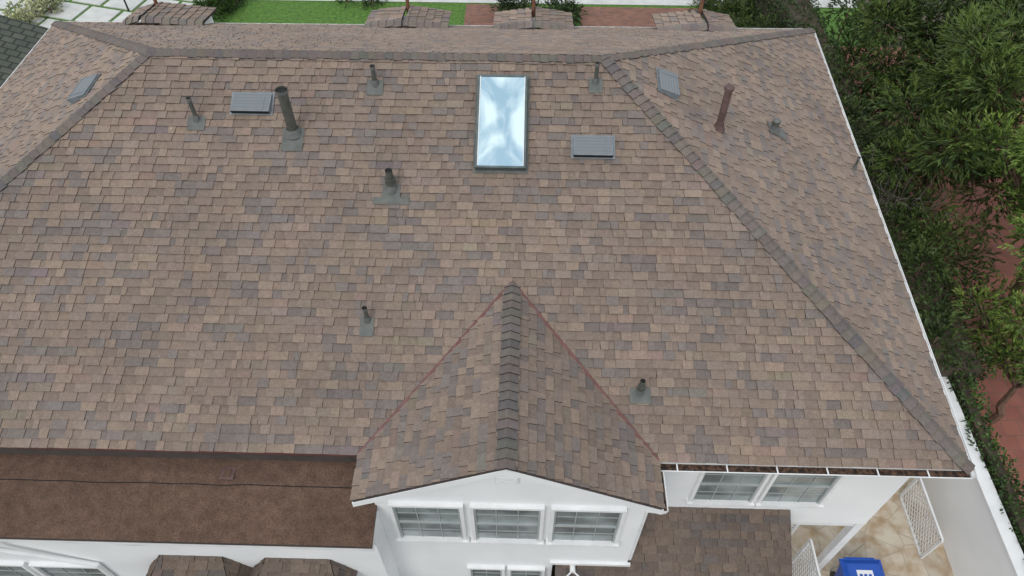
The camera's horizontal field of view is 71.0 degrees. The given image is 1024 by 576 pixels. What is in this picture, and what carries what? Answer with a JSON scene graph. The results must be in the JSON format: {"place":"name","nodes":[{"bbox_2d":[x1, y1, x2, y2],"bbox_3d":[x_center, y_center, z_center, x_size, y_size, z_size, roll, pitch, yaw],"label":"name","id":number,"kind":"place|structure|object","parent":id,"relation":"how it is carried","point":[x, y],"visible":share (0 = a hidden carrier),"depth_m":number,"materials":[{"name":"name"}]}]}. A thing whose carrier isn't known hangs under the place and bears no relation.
{"place":"outdoors","nodes":[
{"label":"outdoors","id":0,"kind":"place"},
{"bbox_2d":[0,15,48,86],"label":"neighbour house","id":1,"kind":"structure","parent":0,"point":[19,39],"depth_m":22.28,"materials":[{"name":"green tile"}]},
{"bbox_2d":[0,0,195,24],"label":"side lawn","id":2,"kind":"structure","parent":0,"point":[101,6],"depth_m":30.41,"materials":[{"name":"green plant"}]},
{"bbox_2d":[2,0,63,23],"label":"flower bed","id":3,"kind":"object","parent":2,"relation":"on","point":[21,15],"visible":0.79,"depth_m":29.65,"materials":[{"name":"green plant"}]},
{"bbox_2d":[0,0,205,27],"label":"stepping stone path","id":4,"kind":"structure","parent":0,"point":[71,11],"depth_m":30.26,"materials":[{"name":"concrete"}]},
{"bbox_2d":[0,54,961,469],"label":"roof front slope","id":5,"kind":"structure","parent":0,"point":[126,210],"depth_m":11.59,"materials":[{"name":"tile"}]},
{"bbox_2d":[0,51,149,191],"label":"hip caps front","id":6,"kind":"object","parent":5,"relation":"attached to","point":[56,135],"visible":0.99,"depth_m":12.30,"materials":[{"name":"tile"}]},
{"bbox_2d":[0,447,356,461],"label":"drip edge","id":7,"kind":"object","parent":5,"relation":"attached to","point":[193,454],"visible":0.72,"depth_m":11.12,"materials":[{"name":"red metal"}]},
{"bbox_2d":[186,96,205,129],"bbox_3d":[-5.389,-2.950,12.112,0.300,0.525,0.251,1,50,1],"label":"vent pipe","id":8,"kind":"object","parent":5,"relation":"on","point":[196,121],"visible":1,"depth_m":12.24,"materials":[{"name":"grey metal"}]},
{"bbox_2d":[229,92,274,114],"bbox_3d":[-4.461,-3.165,12.328,0.740,0.208,0.407,1,50,1],"label":"roof vent","id":9,"kind":"object","parent":5,"relation":"on","point":[252,103],"visible":1,"depth_m":12.28,"materials":[{"name":"grey metal"}]},
{"bbox_2d":[275,86,303,150],"bbox_3d":[-3.715,-2.815,11.886,0.360,1.007,0.472,1,50,1],"label":"flue pipe","id":10,"kind":"object","parent":5,"relation":"on","point":[292,137],"visible":1,"depth_m":12.07,"materials":[{"name":"grey metal"}]},
{"bbox_2d":[359,306,373,335],"bbox_3d":[-2.298,0.510,11.275,0.220,0.432,0.305,1,50,1],"label":"vent pipe","id":11,"kind":"object","parent":5,"relation":"on","point":[366,325],"visible":1,"depth_m":11.36,"materials":[{"name":"grey metal"}]},
{"bbox_2d":[146,48,603,63],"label":"ridge caps","id":12,"kind":"object","parent":5,"relation":"on","point":[290,54],"visible":1,"depth_m":12.53,"materials":[{"name":"tile"}]},
{"bbox_2d":[366,64,383,94],"bbox_3d":[-2.363,-3.566,12.268,0.280,0.450,0.269,1,50,1],"label":"vent pipe","id":13,"kind":"object","parent":5,"relation":"on","point":[374,85],"visible":1,"depth_m":12.36,"materials":[{"name":"grey metal"}]},
{"bbox_2d":[373,197,408,204],"bbox_3d":[-2.002,-1.442,11.885,0.600,0.057,0.110,1,50,1],"label":"roof flashing","id":14,"kind":"object","parent":5,"relation":"on","point":[378,200],"visible":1,"depth_m":11.88,"materials":[{"name":"grey metal"}]},
{"bbox_2d":[381,168,400,202],"bbox_3d":[-2.003,-1.700,11.794,0.300,0.508,0.352,1,50,1],"label":"vent pipe","id":15,"kind":"object","parent":14,"relation":"on","point":[391,188],"visible":1,"depth_m":11.88,"materials":[{"name":"grey metal"}]},
{"bbox_2d":[350,292,510,501],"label":"roof","id":16,"kind":"structure","parent":5,"relation":"on","point":[439,427],"depth_m":10.51,"materials":[{"name":"tile"}]},
{"bbox_2d":[495,281,520,470],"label":"gable ridge caps","id":17,"kind":"object","parent":16,"relation":"on","point":[506,447],"visible":1,"depth_m":10.33,"materials":[{"name":"tile"}]},
{"bbox_2d":[473,74,529,173],"bbox_3d":[-0.174,-2.814,12.160,0.920,0.888,1.636,1,50,1],"label":"skylight","id":18,"kind":"object","parent":5,"relation":"on","point":[501,134],"visible":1,"depth_m":12.08,"materials":[{"name":"blue glass"}]},
{"bbox_2d":[358,282,659,460],"bbox_3d":[-0.026,1.241,11.205,4.572,1.244,2.498,1,50,1],"label":"valley flashing","id":19,"kind":"object","parent":5,"relation":"on","point":[570,353],"visible":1,"depth_m":11.19,"materials":[{"name":"red metal"}]},
{"bbox_2d":[507,292,664,509],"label":"gable right slope","id":20,"kind":"structure","parent":5,"relation":"on","point":[576,430],"depth_m":10.47,"materials":[{"name":"tile"}]},
{"bbox_2d":[571,135,614,158],"bbox_3d":[1.361,-2.367,12.061,0.740,0.208,0.407,1,50,1],"label":"roof vent","id":21,"kind":"object","parent":5,"relation":"on","point":[592,146],"visible":1,"depth_m":12.02,"materials":[{"name":"grey metal"}]},
{"bbox_2d":[589,61,602,92],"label":"vent pipe","id":22,"kind":"object","parent":5,"relation":"on","point":[595,84],"visible":1,"depth_m":12.32,"materials":[{"name":"grey metal"}]},
{"bbox_2d":[630,378,650,403],"bbox_3d":[1.978,1.560,10.968,0.320,0.392,0.242,1,50,1],"label":"vent pipe","id":23,"kind":"object","parent":5,"relation":"on","point":[640,394],"visible":1,"depth_m":11.05,"materials":[{"name":"grey metal"}]},
{"bbox_2d":[599,56,974,474],"bbox_3d":[4.236,-0.645,11.647,0.292,3.071,8.267,-33,57,-24],"label":"hip caps front","id":24,"kind":"object","parent":5,"relation":"attached to","point":[894,385],"visible":1,"depth_m":11.51,"materials":[{"name":"tile"}]},
{"bbox_2d":[464,4,499,24],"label":"brick path","id":25,"kind":"structure","parent":0,"point":[478,14],"depth_m":30.07,"materials":[{"name":"red brick"}]},
{"bbox_2d":[212,0,881,46],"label":"lawn","id":26,"kind":"structure","parent":0,"point":[294,11],"depth_m":30.25,"materials":[{"name":"green plant"}]},
{"bbox_2d":[192,0,246,22],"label":"garden shrub","id":27,"kind":"object","parent":26,"relation":"on","point":[221,5],"visible":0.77,"depth_m":29.74,"materials":[{"name":"green plant"}]},
{"bbox_2d":[335,0,386,9],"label":"garden shrub","id":28,"kind":"object","parent":26,"relation":"on","point":[364,2],"visible":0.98,"depth_m":30.35,"materials":[{"name":"green plant"}]},
{"bbox_2d":[489,0,587,25],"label":"garden shrub","id":29,"kind":"object","parent":26,"relation":"on","point":[522,4],"visible":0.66,"depth_m":29.49,"materials":[{"name":"green plant"}]},
{"bbox_2d":[687,0,757,27],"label":"garden shrub","id":30,"kind":"object","parent":26,"relation":"on","point":[736,6],"visible":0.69,"depth_m":29.55,"materials":[{"name":"green plant"}]},
{"bbox_2d":[729,10,780,27],"bbox_3d":[8.765,-5.067,23.247,2.774,2.304,13.447,1,50,1],"label":"shrub","id":31,"kind":"object","parent":26,"relation":"on","point":[745,23],"visible":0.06,"depth_m":26.39,"materials":[{"name":"green plant"}]},
{"bbox_2d":[745,0,996,392],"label":"hedge","id":32,"kind":"object","parent":26,"relation":"on","point":[800,14],"visible":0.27,"depth_m":18.95,"materials":[{"name":"plant"}]},
{"bbox_2d":[308,0,856,7],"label":"sidewalk","id":33,"kind":"structure","parent":0,"point":[823,3],"depth_m":30.74,"materials":[{"name":"concrete"}]},
{"bbox_2d":[580,7,702,26],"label":"brick path","id":34,"kind":"structure","parent":0,"point":[618,17],"depth_m":29.97,"materials":[{"name":"red brick"}]},
{"bbox_2d":[551,0,1022,575],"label":"ground","id":35,"kind":"structure","parent":0,"point":[885,46],"depth_m":29.76,"materials":[{"name":"soil"}]},
{"bbox_2d":[0,511,399,575],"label":"wing walls","id":36,"kind":"structure","parent":35,"relation":"on","point":[138,559],"depth_m":11.55,"materials":[{"name":"white paint"}]},
{"bbox_2d":[0,547,114,575],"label":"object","id":37,"kind":"object","parent":36,"relation":"attached to","point":[102,568],"visible":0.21,"depth_m":11.64,"materials":[{"name":"white painted metal"}]},
{"bbox_2d":[0,561,115,575],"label":"wing windows","id":38,"kind":"structure","parent":36,"relation":"in","point":[13,568],"depth_m":12.29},
{"bbox_2d":[146,555,159,575],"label":"bay roof","id":39,"kind":"structure","parent":36,"relation":"attached to","point":[152,567],"depth_m":11.73,"materials":[{"name":"brown"}]},
{"bbox_2d":[0,454,376,548],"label":"flat roof","id":40,"kind":"structure","parent":36,"relation":"on","point":[282,503],"depth_m":10.95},
{"bbox_2d":[219,467,235,479],"bbox_3d":[-4.412,2.871,11.134,0.220,0.019,0.200,1,50,1],"label":"roof patch","id":41,"kind":"object","parent":40,"relation":"on","point":[227,473],"visible":1,"depth_m":11.13,"materials":[{"name":"brown"}]},
{"bbox_2d":[152,555,225,575],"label":"bay roof front","id":42,"kind":"structure","parent":36,"relation":"attached to","point":[174,565],"depth_m":11.59,"materials":[{"name":"brown"}]},
{"bbox_2d":[222,556,252,575],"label":"bay roof","id":43,"kind":"structure","parent":36,"relation":"attached to","point":[233,567],"depth_m":11.73,"materials":[{"name":"brown"}]},
{"bbox_2d":[250,558,265,575],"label":"bay roof","id":44,"kind":"structure","parent":36,"relation":"attached to","point":[256,569],"depth_m":11.71,"materials":[{"name":"brown"}]},
{"bbox_2d":[259,558,333,575],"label":"bay roof front","id":45,"kind":"structure","parent":36,"relation":"attached to","point":[292,567],"depth_m":11.56,"materials":[{"name":"brown"}]},
{"bbox_2d":[330,559,356,575],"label":"bay roof","id":46,"kind":"structure","parent":36,"relation":"attached to","point":[338,569],"depth_m":11.70,"materials":[{"name":"brown"}]},
{"bbox_2d":[375,475,644,575],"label":"gable walls","id":47,"kind":"structure","parent":35,"relation":"on","point":[430,559],"depth_m":12.11,"materials":[{"name":"white paint"}]},
{"bbox_2d":[352,470,661,514],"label":"rake boards","id":48,"kind":"object","parent":47,"relation":"attached to","point":[513,474],"visible":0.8,"depth_m":9.99,"materials":[{"name":"white paint"}]},
{"bbox_2d":[388,501,626,575],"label":"gable windows","id":49,"kind":"structure","parent":47,"relation":"in","point":[510,524],"depth_m":11.36,"materials":[{"name":"white glass"}]},
{"bbox_2d":[664,472,908,523],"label":"walls","id":50,"kind":"structure","parent":35,"relation":"on","point":[856,500],"depth_m":12.43,"materials":[{"name":"white paint"}]},
{"bbox_2d":[0,21,977,559],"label":"gutters","id":51,"kind":"object","parent":50,"relation":"on","point":[790,469],"visible":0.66,"depth_m":10.85,"materials":[{"name":"white metal"}]},
{"bbox_2d":[0,26,139,178],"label":"roof","id":52,"kind":"structure","parent":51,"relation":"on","point":[56,65],"depth_m":14.33,"materials":[{"name":"tile"}]},
{"bbox_2d":[66,73,100,105],"bbox_3d":[-7.773,-3.626,13.067,0.405,0.216,0.740,1,50,1],"label":"roof vent","id":53,"kind":"object","parent":52,"relation":"on","point":[82,88],"visible":1,"depth_m":12.98,"materials":[{"name":"grey metal"}]},
{"bbox_2d":[51,20,155,54],"bbox_3d":[-9.191,-5.575,15.791,0.293,3.077,8.460,-35,58,-26],"label":"hip caps back","id":54,"kind":"object","parent":52,"relation":"on","point":[133,46],"visible":0.99,"depth_m":14.85,"materials":[{"name":"tile"}]},
{"bbox_2d":[64,21,795,55],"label":"roof back slope","id":55,"kind":"structure","parent":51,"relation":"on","point":[582,41],"depth_m":15.34,"materials":[{"name":"tile"}]},
{"bbox_2d":[140,0,213,23],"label":"dormer body","id":56,"kind":"object","parent":55,"relation":"on","point":[209,20],"depth_m":18.75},
{"bbox_2d":[125,3,154,19],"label":"dormer roof","id":57,"kind":"structure","parent":56,"relation":"on","point":[142,10],"depth_m":18.51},
{"bbox_2d":[122,15,140,24],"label":"dormer caps","id":58,"kind":"object","parent":57,"relation":"on","point":[130,20],"visible":0.87,"depth_m":18.04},
{"bbox_2d":[142,2,216,23],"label":"dormer roof","id":59,"kind":"structure","parent":56,"relation":"on","point":[172,10],"depth_m":18.49,"materials":[{"name":"brown"}]},
{"bbox_2d":[141,15,204,25],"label":"dormer caps","id":60,"kind":"object","parent":59,"relation":"on","point":[147,19],"visible":0.97,"depth_m":18.03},
{"bbox_2d":[401,0,409,25],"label":"dormer body","id":61,"kind":"object","parent":55,"relation":"on","point":[407,5],"visible":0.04,"depth_m":18.60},
{"bbox_2d":[365,6,405,23],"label":"dormer roof","id":62,"kind":"structure","parent":61,"relation":"on","point":[390,13],"depth_m":18.41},
{"bbox_2d":[365,18,401,27],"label":"dormer caps","id":63,"kind":"object","parent":62,"relation":"on","point":[393,23],"visible":0.84,"depth_m":17.93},
{"bbox_2d":[405,5,451,22],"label":"dormer roof","id":64,"kind":"structure","parent":61,"relation":"on","point":[428,14],"depth_m":18.39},
{"bbox_2d":[404,19,448,27],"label":"dormer caps","id":65,"kind":"object","parent":64,"relation":"on","point":[420,24],"visible":0.89,"depth_m":17.92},
{"bbox_2d":[532,0,535,27],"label":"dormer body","id":66,"kind":"object","parent":55,"relation":"on","point":[533,9],"visible":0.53,"depth_m":18.57,"materials":[{"name":"brown wood"}]},
{"bbox_2d":[493,7,531,25],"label":"dormer roof","id":67,"kind":"structure","parent":66,"relation":"on","point":[517,15],"depth_m":18.37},
{"bbox_2d":[493,20,532,28],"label":"dormer caps","id":68,"kind":"object","parent":67,"relation":"on","point":[524,24],"visible":0.85,"depth_m":17.88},
{"bbox_2d":[535,7,572,24],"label":"dormer roof","id":69,"kind":"structure","parent":66,"relation":"on","point":[543,15],"depth_m":18.33,"materials":[{"name":"brown"}]},
{"bbox_2d":[535,21,573,29],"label":"dormer caps","id":70,"kind":"object","parent":69,"relation":"on","point":[549,25],"visible":0.87,"depth_m":17.86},
{"bbox_2d":[698,0,708,28],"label":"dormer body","id":71,"kind":"object","parent":55,"relation":"on","point":[701,6],"visible":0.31,"depth_m":18.43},
{"bbox_2d":[652,10,703,28],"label":"dormer roof","id":72,"kind":"structure","parent":71,"relation":"on","point":[679,17],"depth_m":18.29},
{"bbox_2d":[657,22,706,30],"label":"dormer caps","id":73,"kind":"object","parent":72,"relation":"on","point":[692,27],"visible":0.83,"depth_m":17.80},
{"bbox_2d":[702,9,734,27],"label":"dormer roof","id":74,"kind":"structure","parent":71,"relation":"on","point":[709,17],"depth_m":18.25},
{"bbox_2d":[707,23,737,31],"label":"dormer caps","id":75,"kind":"object","parent":74,"relation":"on","point":[721,27],"visible":0.79,"depth_m":17.80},
{"bbox_2d":[686,473,844,508],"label":"side windows","id":76,"kind":"structure","parent":50,"relation":"attached to","point":[762,490],"depth_m":12.18,"materials":[{"name":"white glass"}]},
{"bbox_2d":[615,33,966,454],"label":"roof right slope","id":77,"kind":"structure","parent":50,"relation":"on","point":[803,193],"depth_m":13.16,"materials":[{"name":"tile"}]},
{"bbox_2d":[656,67,679,100],"bbox_3d":[2.818,-3.709,13.018,0.404,0.218,0.740,3,50,3],"label":"roof vent","id":78,"kind":"object","parent":77,"relation":"on","point":[667,82],"visible":1,"depth_m":12.93,"materials":[{"name":"grey metal"}]},
{"bbox_2d":[601,28,815,60],"bbox_3d":[4.699,-5.357,15.600,8.733,3.078,0.292,-37,59,-27],"label":"hip caps back","id":79,"kind":"object","parent":77,"relation":"on","point":[638,53],"visible":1,"depth_m":14.82,"materials":[{"name":"tile"}]},
{"bbox_2d":[714,84,734,132],"bbox_3d":[3.749,-3.182,12.692,0.247,0.930,0.247,1,50,1],"label":"flue pipe","id":80,"kind":"object","parent":77,"relation":"on","point":[729,89],"visible":0.98,"depth_m":12.64,"materials":[{"name":"brown metal"}]},
{"bbox_2d":[767,118,786,140],"bbox_3d":[5.218,-3.152,14.078,0.375,0.373,0.340,3,50,3],"label":"vent pipe","id":81,"kind":"object","parent":77,"relation":"on","point":[775,128],"visible":0.99,"depth_m":14.04,"materials":[{"name":"grey metal"}]},
{"bbox_2d":[853,156,860,168],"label":"vent pipe","id":82,"kind":"object","parent":77,"relation":"on","point":[856,163],"visible":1,"depth_m":14.85,"materials":[{"name":"grey metal"}]},
{"bbox_2d":[822,44,981,366],"bbox_3d":[9.974,-2.488,20.241,2.498,3.590,12.614,1,50,1],"label":"shrub","id":83,"kind":"object","parent":35,"relation":"on","point":[903,209],"visible":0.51,"depth_m":17.46,"materials":[{"name":"green plant"}]},
{"bbox_2d":[864,137,960,232],"bbox_3d":[10.201,-2.180,19.488,2.084,3.762,3.189,1,50,1],"label":"dry shrub","id":84,"kind":"object","parent":35,"relation":"on","point":[897,185],"visible":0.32,"depth_m":18.68,"materials":[{"name":"plant"}]},
{"bbox_2d":[922,377,1023,575],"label":"boundary wall","id":85,"kind":"structure","parent":35,"relation":"on","point":[979,536],"depth_m":14.76,"materials":[{"name":"white paint"}]},
{"bbox_2d":[947,371,1023,559],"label":"hedge","id":86,"kind":"object","parent":35,"relation":"on","point":[1005,487],"visible":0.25,"depth_m":14.91,"materials":[{"name":"plant"}]},
{"bbox_2d":[791,478,953,575],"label":"flagstone patio","id":87,"kind":"structure","parent":0,"point":[883,534],"depth_m":15.77,"materials":[{"name":"beige stone"}]},
{"bbox_2d":[791,525,798,534],"bbox_3d":[5.503,4.845,14.732,0.760,2.560,0.040,1,50,1],"label":"lattice panel","id":88,"kind":"object","parent":87,"relation":"on","point":[794,528],"visible":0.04,"depth_m":14.86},
{"bbox_2d":[792,539,820,575],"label":"lattice panel","id":89,"kind":"object","parent":87,"relation":"on","point":[809,542],"visible":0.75,"depth_m":14.33,"materials":[{"name":"white wood"}]},
{"bbox_2d":[791,522,864,574],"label":"corner post","id":90,"kind":"object","parent":87,"relation":"on","point":[837,543],"visible":0.46,"depth_m":13.94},
{"bbox_2d":[830,557,884,575],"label":"recycling bin","id":91,"kind":"object","parent":87,"relation":"on","point":[856,566],"visible":1,"depth_m":14.44,"materials":[{"name":"blue plastic"}]},
{"bbox_2d":[899,478,943,558],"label":"lattice gate","id":92,"kind":"structure","parent":87,"relation":"on","point":[922,555],"depth_m":15.56,"materials":[{"name":"white wood"}]},
{"bbox_2d":[840,47,1023,506],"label":"terracotta patio","id":93,"kind":"structure","parent":0,"point":[1009,426],"depth_m":20.66,"materials":[{"name":"tile"}]},
{"bbox_2d":[823,0,937,169],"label":"shrub","id":94,"kind":"object","parent":93,"relation":"on","point":[850,49],"visible":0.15,"depth_m":25.59,"materials":[{"name":"green plant"}]},
{"bbox_2d":[847,71,1007,342],"bbox_3d":[11.556,-2.845,21.430,3.047,2.238,11.060,1,50,1],"label":"shrub","id":95,"kind":"object","parent":93,"relation":"on","point":[973,264],"visible":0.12,"depth_m":19.71,"materials":[{"name":"green plant"}]},
{"bbox_2d":[848,0,1023,130],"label":"yew tree","id":96,"kind":"object","parent":93,"relation":"on","point":[911,24],"visible":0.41,"depth_m":21.84,"materials":[{"name":"green plant"}]},
{"bbox_2d":[860,0,1023,225],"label":"yew tree","id":97,"kind":"object","parent":93,"relation":"on","point":[971,93],"visible":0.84,"depth_m":17.99,"materials":[{"name":"green plant"}]},
{"bbox_2d":[899,181,1006,288],"bbox_3d":[11.306,-0.837,18.930,2.594,3.506,2.747,32,57,24],"label":"shrub","id":98,"kind":"object","parent":93,"relation":"on","point":[932,230],"visible":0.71,"depth_m":18.09,"materials":[{"name":"green plant"}]},
{"bbox_2d":[951,263,1023,423],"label":"citrus tree","id":99,"kind":"object","parent":93,"relation":"on","point":[1002,350],"visible":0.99,"depth_m":16.12,"materials":[{"name":"green plant"}]},
{"bbox_2d":[957,106,1023,332],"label":"ornamental tree","id":100,"kind":"object","parent":93,"relation":"on","point":[1018,192],"visible":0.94,"depth_m":16.92,"materials":[{"name":"green plant"}]},
{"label":"porch walls","id":101,"kind":"object","parent":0,"visible":0},
{"bbox_2d":[555,507,792,575],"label":"porch roof","id":102,"kind":"structure","parent":101,"relation":"on","point":[684,541],"depth_m":12.72,"materials":[{"name":"tile"}]},
{"bbox_2d":[566,565,578,575],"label":"flood light","id":103,"kind":"object","parent":102,"relation":"on","point":[572,568],"visible":0.97,"depth_m":12.57,"materials":[{"name":"white plastic"}]}
]}

